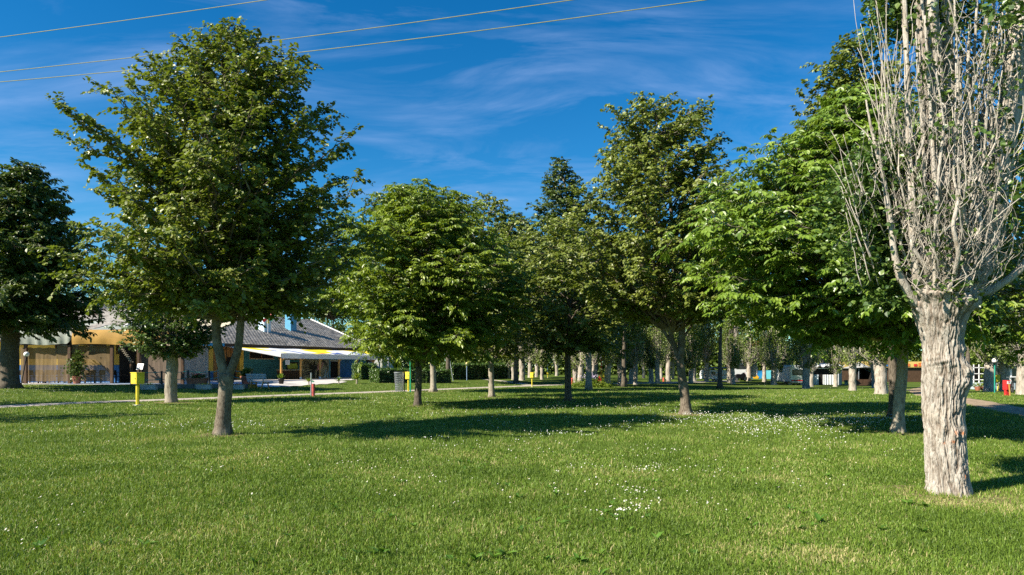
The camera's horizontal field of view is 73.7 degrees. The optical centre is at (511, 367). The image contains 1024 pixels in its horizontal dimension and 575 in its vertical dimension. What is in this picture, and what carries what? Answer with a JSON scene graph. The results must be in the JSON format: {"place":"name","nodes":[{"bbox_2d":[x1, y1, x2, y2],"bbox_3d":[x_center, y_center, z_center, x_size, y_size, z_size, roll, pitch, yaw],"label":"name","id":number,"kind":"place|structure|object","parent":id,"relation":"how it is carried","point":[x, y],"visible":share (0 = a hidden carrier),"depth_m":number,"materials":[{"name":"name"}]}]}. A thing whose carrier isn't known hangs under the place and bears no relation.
{"place":"outdoors","nodes":[
{"label":"outdoors","id":0,"kind":"place"},
{"bbox_2d":[2,0,264,36],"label":"overhead cable","id":1,"kind":"object","parent":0,"point":[136,18],"visible":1,"depth_m":19.37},
{"bbox_2d":[47,381,276,385],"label":"painted terrace","id":2,"kind":"structure","parent":0,"point":[149,383],"depth_m":47.33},
{"bbox_2d":[60,349,89,383],"bbox_3d":[-28.999,0.192,45.574,1.682,2.795,1.354,0,0,0],"label":"potted plant","id":3,"kind":"object","parent":2,"relation":"on","point":[77,367],"visible":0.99,"depth_m":45.45,"materials":[{"name":"green plant"}]},
{"bbox_2d":[57,345,109,381],"bbox_3d":[-28.915,-0.260,46.247,3.773,2.480,0.080,0,0,0],"label":"windbreak","id":4,"kind":"object","parent":2,"relation":"on","point":[97,359],"visible":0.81,"depth_m":46.25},
{"bbox_2d":[120,345,132,383],"bbox_3d":[-25.650,-0.171,45.400,0.927,2.565,0.178,0,0,0],"label":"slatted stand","id":5,"kind":"object","parent":2,"relation":"on","point":[131,366],"visible":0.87,"depth_m":45.38,"materials":[{"name":"brown wood"}]},
{"bbox_2d":[72,325,202,383],"bbox_3d":[-25.789,-0.935,47.651,7.492,4.230,3.797,0,0,0],"label":"canvas canopy","id":6,"kind":"object","parent":2,"relation":"on","point":[105,336],"visible":0.29,"depth_m":45.87,"materials":[{"name":"beige fabric"}]},
{"bbox_2d":[141,347,180,382],"bbox_3d":[-23.714,-0.200,46.255,2.910,2.600,0.044,0,0,0],"label":"windbreak","id":7,"kind":"object","parent":2,"relation":"on","point":[150,365],"visible":0.36,"depth_m":46.25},
{"bbox_2d":[239,367,253,383],"bbox_3d":[-18.308,0.606,46.939,1.022,1.363,0.908,0,0,-42],"label":"flower pot","id":8,"kind":"object","parent":2,"relation":"on","point":[244,371],"visible":0.65,"depth_m":46.75,"materials":[{"name":"ceramic"}]},
{"bbox_2d":[22,377,353,386],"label":"terrace","id":9,"kind":"structure","parent":0,"point":[294,382],"depth_m":53.22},
{"bbox_2d":[20,347,56,381],"bbox_3d":[-32.068,-0.185,46.252,2.479,2.330,0.059,0,0,0],"label":"windbreak","id":10,"kind":"object","parent":9,"relation":"on","point":[42,364],"visible":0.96,"depth_m":46.25,"materials":[{"name":"fabric"}]},
{"bbox_2d":[277,370,302,378],"bbox_3d":[-20.699,0.772,63.750,0.720,1.055,2.818,0,0,27],"label":"bar counter","id":11,"kind":"object","parent":9,"relation":"on","point":[291,374],"visible":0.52,"depth_m":63.56,"materials":[{"name":"brown wood"}]},
{"bbox_2d":[286,362,297,368],"bbox_3d":[-20.573,-0.130,63.938,0.052,0.700,1.500,0,0,27],"label":"green chalkboard","id":12,"kind":"object","parent":11,"relation":"on","point":[293,365],"visible":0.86,"depth_m":63.94,"materials":[{"name":"paint"}]},
{"bbox_2d":[224,346,376,379],"bbox_3d":[-18.627,-0.395,67.327,5.010,3.030,19.250,0,0,27],"label":"awning","id":13,"kind":"object","parent":9,"relation":"on","point":[303,354],"visible":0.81,"depth_m":63.63,"materials":[{"name":"white fabric"}]},
{"bbox_2d":[196,383,211,389],"bbox_3d":[-19.137,1.181,42.411,0.921,0.416,0.324,0,0,0],"label":"flower trough","id":14,"kind":"object","parent":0,"point":[203,386],"visible":0.99,"depth_m":42.26,"materials":[{"name":"concrete"}]},
{"bbox_2d":[1,0,571,71],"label":"overhead cable","id":15,"kind":"object","parent":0,"point":[322,34],"visible":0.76,"depth_m":18.18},
{"bbox_2d":[1,0,704,81],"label":"overhead cable","id":16,"kind":"object","parent":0,"point":[402,40],"visible":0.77,"depth_m":17.70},
{"bbox_2d":[0,380,726,407],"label":"path","id":17,"kind":"structure","parent":0,"point":[23,405],"depth_m":36.72,"materials":[{"name":"concrete"}]},
{"bbox_2d":[696,367,726,380],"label":"caravan","id":18,"kind":"object","parent":17,"relation":"on","point":[713,375],"visible":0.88,"depth_m":80.51,"materials":[{"name":"white metal"}]},
{"bbox_2d":[0,367,1023,574],"bbox_3d":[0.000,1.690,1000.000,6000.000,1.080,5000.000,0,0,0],"label":"ground","id":19,"kind":"structure","parent":0,"point":[551,380],"depth_m":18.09,"materials":[{"name":"plant"}]},
{"bbox_2d":[0,157,111,388],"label":"chestnut tree","id":20,"kind":"object","parent":19,"relation":"on","point":[24,309],"visible":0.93,"depth_m":37.55,"materials":[{"name":"green plant"}]},
{"bbox_2d":[20,319,103,383],"bbox_3d":[-31.515,-1.175,47.851,3.800,4.710,4.197,0,0,0],"label":"canvas canopy","id":21,"kind":"object","parent":19,"relation":"on","point":[63,339],"visible":0.24,"depth_m":45.84,"materials":[{"name":"beige fabric"}]},
{"bbox_2d":[0,308,195,381],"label":"restaurant","id":22,"kind":"structure","parent":19,"relation":"on","point":[121,362],"depth_m":50.00,"materials":[{"name":"beige paint"}]},
{"bbox_2d":[119,345,135,381],"bbox_3d":[-28.134,-0.260,49.958,1.201,2.880,0.037,0,0,0],"label":"doorway","id":23,"kind":"structure","parent":22,"relation":"in","point":[124,364],"depth_m":49.94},
{"bbox_2d":[130,372,144,405],"bbox_3d":[-15.358,0.919,27.992,0.468,1.409,0.381,0,0,32],"label":"meter box","id":24,"kind":"object","parent":19,"relation":"on","point":[137,378],"visible":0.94,"depth_m":27.92,"materials":[{"name":"yellow metal"}]},
{"bbox_2d":[140,382,157,389],"bbox_3d":[-21.647,1.122,40.573,1.226,0.452,0.334,0,0,0],"label":"flower trough","id":25,"kind":"object","parent":19,"relation":"on","point":[148,387],"visible":0.96,"depth_m":40.46,"materials":[{"name":"concrete"}]},
{"bbox_2d":[98,267,235,402],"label":"tree","id":26,"kind":"object","parent":19,"relation":"on","point":[176,342],"visible":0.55,"depth_m":30.08,"materials":[{"name":"green plant"}]},
{"bbox_2d":[185,373,210,383],"bbox_3d":[-20.657,0.827,44.916,1.819,0.868,0.860,0,0,-7],"label":"terracotta trough","id":27,"kind":"object","parent":19,"relation":"on","point":[198,378],"visible":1,"depth_m":44.67,"materials":[{"name":"brown ceramic"}]},
{"bbox_2d":[168,316,230,377],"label":"beige awning roof","id":28,"kind":"structure","parent":19,"relation":"on","point":[224,324],"depth_m":53.54,"materials":[{"name":"fabric"}]},
{"bbox_2d":[145,384,255,388],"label":"block kerb","id":29,"kind":"structure","parent":19,"relation":"on","point":[181,386],"depth_m":42.67,"materials":[{"name":"concrete"}]},
{"bbox_2d":[25,16,393,435],"bbox_3d":[-6.627,-3.221,15.970,7.361,9.838,7.820,0,0,0],"label":"lime tree","id":30,"kind":"object","parent":19,"relation":"on","point":[240,242],"visible":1,"depth_m":14.93,"materials":[{"name":"green plant"}]},
{"bbox_2d":[75,302,367,379],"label":"bar building","id":31,"kind":"structure","parent":19,"relation":"on","point":[284,333],"depth_m":67.97,"materials":[{"name":"tile"}]},
{"bbox_2d":[250,352,272,358],"bbox_3d":[-23.419,-1.090,63.783,0.100,0.612,2.852,0,0,27],"label":"window","id":32,"kind":"structure","parent":31,"relation":"in","point":[253,355],"depth_m":63.63,"materials":[{"name":"black wood"}]},
{"bbox_2d":[330,361,337,377],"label":"door","id":33,"kind":"structure","parent":31,"relation":"in","point":[333,364],"depth_m":72.65,"materials":[{"name":"metal"}]},
{"bbox_2d":[233,383,244,389],"bbox_3d":[-17.492,1.199,43.400,0.900,0.446,0.280,0,0,0],"label":"flower trough","id":34,"kind":"object","parent":19,"relation":"on","point":[237,386],"visible":0.81,"depth_m":43.26,"materials":[{"name":"concrete"}]},
{"bbox_2d":[246,373,269,388],"bbox_3d":[-16.483,0.902,44.483,1.700,1.084,0.785,0,0,24],"label":"park bench","id":35,"kind":"object","parent":19,"relation":"on","point":[261,375],"visible":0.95,"depth_m":44.31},
{"bbox_2d":[311,373,314,395],"bbox_3d":[-10.821,0.956,37.098,0.208,1.300,0.198,0,0,-42],"label":"water post","id":36,"kind":"object","parent":19,"relation":"on","point":[312,389],"visible":0.85,"depth_m":37.06,"materials":[{"name":"metal"}]},
{"bbox_2d":[295,225,375,328],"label":"lime tree","id":37,"kind":"object","parent":19,"relation":"on","point":[330,316],"visible":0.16,"depth_m":86.98,"materials":[{"name":"green plant"}]},
{"bbox_2d":[351,362,377,379],"bbox_3d":[-13.459,0.402,62.403,1.330,1.745,2.698,0,0,25],"label":"laurel hedge","id":38,"kind":"object","parent":19,"relation":"on","point":[364,371],"visible":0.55,"depth_m":61.55,"materials":[{"name":"green plant"}]},
{"bbox_2d":[357,338,392,367],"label":"white house","id":39,"kind":"structure","parent":19,"relation":"on","point":[380,364],"depth_m":84.00,"materials":[{"name":"paint"}]},
{"bbox_2d":[394,372,404,390],"bbox_3d":[-7.268,0.969,44.100,0.715,1.303,0.680,0,0,0],"label":"wire bin","id":40,"kind":"object","parent":19,"relation":"on","point":[399,378],"visible":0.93,"depth_m":43.88,"materials":[{"name":"metal"}]},
{"bbox_2d":[368,367,450,382],"bbox_3d":[-8.755,0.714,58.401,7.274,1.512,2.037,0,0,-35],"label":"laurel hedge","id":41,"kind":"object","parent":19,"relation":"on","point":[381,375],"visible":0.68,"depth_m":57.62,"materials":[{"name":"green plant"}]},
{"bbox_2d":[349,185,483,391],"bbox_3d":[-5.895,-4.835,43.830,9.070,13.056,8.820,0,0,-45],"label":"lime tree","id":42,"kind":"object","parent":19,"relation":"on","point":[433,386],"visible":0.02,"depth_m":43.42,"materials":[{"name":"green plant"}]},
{"bbox_2d":[303,178,540,405],"bbox_3d":[-3.430,-2.959,27.786,9.460,9.252,9.266,0,0,0],"label":"walnut tree","id":43,"kind":"object","parent":19,"relation":"on","point":[411,300],"visible":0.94,"depth_m":26.05,"materials":[{"name":"green plant"}]},
{"bbox_2d":[423,199,479,382],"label":"lime tree","id":44,"kind":"object","parent":19,"relation":"on","point":[447,363],"depth_m":59.82,"materials":[{"name":"green plant"}]},
{"bbox_2d":[439,362,511,379],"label":"laurel hedge","id":45,"kind":"object","parent":19,"relation":"on","point":[478,371],"visible":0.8,"depth_m":68.69,"materials":[{"name":"green plant"}]},
{"bbox_2d":[28,446,931,574],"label":"weeds","id":46,"kind":"object","parent":19,"relation":"on","point":[818,517],"visible":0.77,"depth_m":6.60,"materials":[{"name":"green plant"}]},
{"bbox_2d":[415,191,551,396],"bbox_3d":[-1.442,-3.779,36.102,6.751,10.906,7.384,0,0,-28],"label":"lime tree","id":47,"kind":"object","parent":19,"relation":"on","point":[503,217],"visible":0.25,"depth_m":35.55,"materials":[{"name":"green plant"}]},
{"bbox_2d":[5,385,973,552],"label":"daisies","id":48,"kind":"object","parent":19,"relation":"on","point":[709,415],"visible":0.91,"depth_m":16.66,"materials":[{"name":"white plant"}]},
{"bbox_2d":[37,254,984,380],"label":"woodland","id":49,"kind":"object","parent":19,"relation":"on","point":[916,356],"visible":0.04,"depth_m":101.56,"materials":[{"name":"green plant"}]},
{"bbox_2d":[506,321,518,379],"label":"poplar","id":50,"kind":"object","parent":19,"relation":"on","point":[512,368],"visible":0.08,"depth_m":69.93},
{"bbox_2d":[494,211,545,382],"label":"lime tree","id":51,"kind":"object","parent":19,"relation":"on","point":[515,232],"visible":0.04,"depth_m":63.19,"materials":[{"name":"green plant"}]},
{"bbox_2d":[508,318,537,380],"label":"poplar","id":52,"kind":"object","parent":19,"relation":"on","point":[521,371],"visible":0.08,"depth_m":69.60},
{"bbox_2d":[525,318,538,377],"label":"poplar","id":53,"kind":"object","parent":19,"relation":"on","point":[530,359],"visible":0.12,"depth_m":77.68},
{"bbox_2d":[532,315,538,376],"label":"poplar","id":54,"kind":"object","parent":19,"relation":"on","point":[536,370],"visible":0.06,"depth_m":79.81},
{"bbox_2d":[533,314,548,379],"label":"poplar","id":55,"kind":"object","parent":19,"relation":"on","point":[541,364],"visible":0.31,"depth_m":73.25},
{"bbox_2d":[551,329,563,375],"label":"poplar","id":56,"kind":"object","parent":19,"relation":"on","point":[557,363],"visible":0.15,"depth_m":89.11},
{"bbox_2d":[492,216,644,400],"bbox_3d":[2.555,-2.738,32.325,7.243,8.826,7.669,0,0,0],"label":"lime tree","id":57,"kind":"object","parent":19,"relation":"on","point":[574,336],"visible":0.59,"depth_m":31.24,"materials":[{"name":"green plant"}]},
{"bbox_2d":[562,313,578,381],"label":"poplar","id":58,"kind":"object","parent":19,"relation":"on","point":[574,367],"visible":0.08,"depth_m":59.41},
{"bbox_2d":[519,156,631,389],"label":"lime tree","id":59,"kind":"object","parent":19,"relation":"on","point":[554,192],"visible":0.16,"depth_m":50.42,"materials":[{"name":"green plant"}]},
{"bbox_2d":[572,342,595,381],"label":"poplar","id":60,"kind":"object","parent":19,"relation":"on","point":[581,356],"visible":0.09,"depth_m":58.38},
{"bbox_2d":[564,373,615,387],"bbox_3d":[6.430,1.091,56.401,4.600,1.356,2.662,0,0,12],"label":"flower bush","id":61,"kind":"object","parent":19,"relation":"on","point":[596,383],"visible":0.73,"depth_m":56.08,"materials":[{"name":"green plant"}]},
{"bbox_2d":[592,352,598,378],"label":"poplar","id":62,"kind":"object","parent":19,"relation":"on","point":[594,358],"visible":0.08,"depth_m":79.21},
{"bbox_2d":[595,321,626,383],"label":"poplar","id":63,"kind":"object","parent":19,"relation":"on","point":[608,364],"visible":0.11,"depth_m":59.77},
{"bbox_2d":[611,321,639,384],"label":"poplar","id":64,"kind":"object","parent":19,"relation":"on","point":[618,362],"visible":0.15,"depth_m":62.71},
{"bbox_2d":[626,321,643,382],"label":"poplar","id":65,"kind":"object","parent":19,"relation":"on","point":[631,370],"visible":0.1,"depth_m":69.98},
{"bbox_2d":[626,320,645,384],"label":"poplar","id":66,"kind":"object","parent":19,"relation":"on","point":[635,356],"visible":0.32,"depth_m":64.34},
{"bbox_2d":[608,234,675,386],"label":"lime tree","id":67,"kind":"object","parent":19,"relation":"on","point":[623,380],"visible":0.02,"depth_m":57.84,"materials":[{"name":"green plant"}]},
{"bbox_2d":[637,321,648,377],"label":"poplar","id":68,"kind":"object","parent":19,"relation":"on","point":[643,368],"visible":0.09,"depth_m":87.41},
{"bbox_2d":[508,91,789,414],"bbox_3d":[4.901,-3.721,22.595,9.404,10.861,9.342,0,0,24],"label":"lime tree","id":69,"kind":"object","parent":19,"relation":"on","point":[622,297],"visible":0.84,"depth_m":21.99,"materials":[{"name":"green plant"}]},
{"bbox_2d":[640,322,664,382],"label":"poplar","id":70,"kind":"object","parent":19,"relation":"on","point":[650,365],"visible":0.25,"depth_m":71.08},
{"bbox_2d":[646,323,668,383],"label":"poplar","id":71,"kind":"object","parent":19,"relation":"on","point":[657,349],"visible":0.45,"depth_m":69.17,"materials":[{"name":"plant"}]},
{"bbox_2d":[657,328,678,381],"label":"poplar","id":72,"kind":"object","parent":19,"relation":"on","point":[669,354],"visible":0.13,"depth_m":75.92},
{"bbox_2d":[666,331,678,378],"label":"poplar","id":73,"kind":"object","parent":19,"relation":"on","point":[673,365],"visible":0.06,"depth_m":87.94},
{"bbox_2d":[677,319,704,382],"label":"poplar","id":74,"kind":"object","parent":19,"relation":"on","point":[690,357],"visible":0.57,"depth_m":72.64,"materials":[{"name":"plant"}]},
{"bbox_2d":[685,323,702,380],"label":"poplar","id":75,"kind":"object","parent":19,"relation":"on","point":[694,372],"visible":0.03,"depth_m":79.59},
{"bbox_2d":[698,320,718,381],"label":"poplar","id":76,"kind":"object","parent":19,"relation":"on","point":[706,358],"visible":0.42,"depth_m":79.13,"materials":[{"name":"plant"}]},
{"bbox_2d":[678,184,759,388],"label":"lime tree","id":77,"kind":"object","parent":19,"relation":"on","point":[719,383],"visible":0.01,"depth_m":59.85,"materials":[{"name":"green plant"}]},
{"bbox_2d":[716,318,742,382],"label":"poplar","id":78,"kind":"object","parent":19,"relation":"on","point":[728,370],"visible":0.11,"depth_m":78.80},
{"bbox_2d":[722,315,746,383],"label":"poplar","id":79,"kind":"object","parent":19,"relation":"on","point":[735,360],"visible":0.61,"depth_m":76.58,"materials":[{"name":"plant"}]},
{"bbox_2d":[735,373,746,380],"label":"motorbike","id":80,"kind":"object","parent":19,"relation":"on","point":[740,376],"visible":0.93,"depth_m":85.32,"materials":[{"name":"black metal"}]},
{"bbox_2d":[734,358,757,379],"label":"caravan","id":81,"kind":"object","parent":19,"relation":"on","point":[743,369],"visible":0.29,"depth_m":86.80,"materials":[{"name":"white metal"}]},
{"bbox_2d":[739,320,761,380],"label":"poplar","id":82,"kind":"object","parent":19,"relation":"on","point":[749,357],"visible":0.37,"depth_m":86.10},
{"bbox_2d":[751,370,770,378],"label":"painted wall","id":83,"kind":"structure","parent":19,"relation":"on","point":[759,374],"depth_m":96.80,"materials":[{"name":"blue paint"}]},
{"bbox_2d":[752,315,770,381],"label":"poplar","id":84,"kind":"object","parent":19,"relation":"on","point":[760,356],"visible":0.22,"depth_m":86.13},
{"bbox_2d":[758,322,788,384],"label":"poplar","id":85,"kind":"object","parent":19,"relation":"on","point":[773,361],"visible":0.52,"depth_m":79.62,"materials":[{"name":"plant"}]},
{"bbox_2d":[770,330,792,383],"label":"poplar","id":86,"kind":"object","parent":19,"relation":"on","point":[786,362],"visible":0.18,"depth_m":82.76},
{"bbox_2d":[776,365,802,384],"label":"motorhome","id":87,"kind":"object","parent":19,"relation":"on","point":[790,374],"visible":0.62,"depth_m":80.43,"materials":[{"name":"white metal"}]},
{"bbox_2d":[792,369,802,374],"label":"rear window","id":88,"kind":"structure","parent":87,"relation":"in","point":[794,371],"depth_m":80.35,"materials":[{"name":"black glass"}]},
{"bbox_2d":[787,336,825,388],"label":"poplar","id":89,"kind":"object","parent":19,"relation":"on","point":[807,365],"visible":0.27,"depth_m":63.90,"materials":[{"name":"plant"}]},
{"bbox_2d":[800,343,822,386],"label":"poplar","id":90,"kind":"object","parent":19,"relation":"on","point":[812,369],"visible":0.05,"depth_m":76.46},
{"bbox_2d":[813,363,844,384],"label":"awning tent","id":91,"kind":"object","parent":19,"relation":"on","point":[823,375],"visible":0.52,"depth_m":81.95,"materials":[{"name":"white fabric"}]},
{"bbox_2d":[649,82,1017,432],"bbox_3d":[7.674,-2.573,15.770,8.385,8.508,7.981,0,0,0],"label":"walnut tree","id":92,"kind":"object","parent":19,"relation":"on","point":[784,259],"visible":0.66,"depth_m":15.40,"materials":[{"name":"green plant"}]},
{"bbox_2d":[825,345,844,386],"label":"poplar","id":93,"kind":"object","parent":19,"relation":"on","point":[833,364],"visible":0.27,"depth_m":76.66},
{"bbox_2d":[834,340,863,390],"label":"poplar","id":94,"kind":"object","parent":19,"relation":"on","point":[851,358],"visible":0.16,"depth_m":49.37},
{"bbox_2d":[781,29,921,417],"bbox_3d":[11.380,-4.433,21.455,5.854,12.195,4.859,0,0,0],"label":"poplar tree","id":95,"kind":"object","parent":19,"relation":"on","point":[841,59],"visible":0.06,"depth_m":21.20,"materials":[{"name":"green plant"}]},
{"bbox_2d":[844,362,871,384],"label":"shelter","id":96,"kind":"object","parent":19,"relation":"on","point":[863,376],"visible":0.45,"depth_m":83.00,"materials":[{"name":"wood"}]},
{"bbox_2d":[853,341,888,393],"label":"poplar","id":97,"kind":"object","parent":19,"relation":"on","point":[878,361],"visible":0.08,"depth_m":40.78,"materials":[{"name":"plant"}]},
{"bbox_2d":[861,353,887,387],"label":"poplar","id":98,"kind":"object","parent":19,"relation":"on","point":[872,372],"visible":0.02,"depth_m":67.31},
{"bbox_2d":[840,361,921,381],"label":"yellow pavilion","id":99,"kind":"structure","parent":19,"relation":"on","point":[914,370],"depth_m":100.00,"materials":[{"name":"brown wood"}]},
{"bbox_2d":[869,431,923,435],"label":"bare soil","id":100,"kind":"structure","parent":19,"relation":"on","point":[910,433],"depth_m":16.35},
{"bbox_2d":[780,0,1023,496],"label":"poplar","id":101,"kind":"object","parent":19,"relation":"on","point":[935,254],"visible":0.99,"depth_m":8.45,"materials":[{"name":"grey plant"}]},
{"bbox_2d":[880,485,1022,508],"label":"bare soil","id":102,"kind":"structure","parent":19,"relation":"on","point":[981,499],"depth_m":8.31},
{"bbox_2d":[972,364,984,389],"bbox_3d":[38.698,0.823,56.775,0.995,2.100,0.550,0,0,0],"label":"trellis","id":103,"kind":"object","parent":19,"relation":"on","point":[977,374],"visible":0.49,"depth_m":56.54,"materials":[{"name":"white paint"}]},
{"bbox_2d":[973,382,998,390],"bbox_3d":[34.437,1.345,49.798,2.352,0.740,0.644,0,0,0],"label":"flower pot","id":104,"kind":"object","parent":19,"relation":"on","point":[979,387],"visible":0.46,"depth_m":49.71,"materials":[{"name":"ceramic"}]},
{"bbox_2d":[966,239,1020,391],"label":"poplar","id":105,"kind":"object","parent":19,"relation":"on","point":[988,377],"visible":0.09,"depth_m":46.15,"materials":[{"name":"plant"}]},
{"bbox_2d":[970,366,1016,389],"bbox_3d":[40.144,0.579,55.500,5.092,2.486,4.000,0,0,0],"label":"kiosk","id":106,"kind":"object","parent":19,"relation":"on","point":[1013,371],"visible":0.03,"depth_m":54.12,"materials":[{"name":"glass"}]},
{"bbox_2d":[995,368,1016,382],"bbox_3d":[40.144,0.680,54.160,4.492,1.170,0.080,0,0,0],"label":"window glass","id":107,"kind":"structure","parent":106,"relation":"in","point":[1014,370],"depth_m":54.12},
{"bbox_2d":[965,112,1023,363],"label":"walnut tree","id":108,"kind":"object","parent":19,"relation":"on","point":[1015,328],"visible":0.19,"depth_m":15.37,"materials":[{"name":"green plant"}]},
{"bbox_2d":[966,221,1023,363],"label":"lime tree","id":109,"kind":"object","parent":19,"relation":"on","point":[968,355],"depth_m":57.85,"materials":[{"name":"green plant"}]},
{"bbox_2d":[996,353,1015,391],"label":"poplar","id":110,"kind":"object","parent":19,"relation":"on","point":[1004,369],"visible":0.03,"depth_m":47.41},
{"bbox_2d":[989,239,1023,394],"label":"poplar","id":111,"kind":"object","parent":19,"relation":"on","point":[1019,390],"visible":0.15,"depth_m":39.69,"materials":[{"name":"plant"}]},
{"bbox_2d":[0,0,1023,366],"label":"sky","id":112,"kind":"structure","parent":0,"point":[486,111],"materials":[{"name":"blue"}]},
{"bbox_2d":[906,387,1023,415],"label":"dirt track","id":113,"kind":"structure","parent":0,"point":[1006,408],"depth_m":27.96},
{"bbox_2d":[1003,380,1010,395],"bbox_3d":[27.689,1.184,38.154,0.268,0.893,0.373,0,0,-8],"label":"fire box","id":114,"kind":"object","parent":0,"point":[1006,386],"visible":0.92,"depth_m":38.08,"materials":[{"name":"red paint"}]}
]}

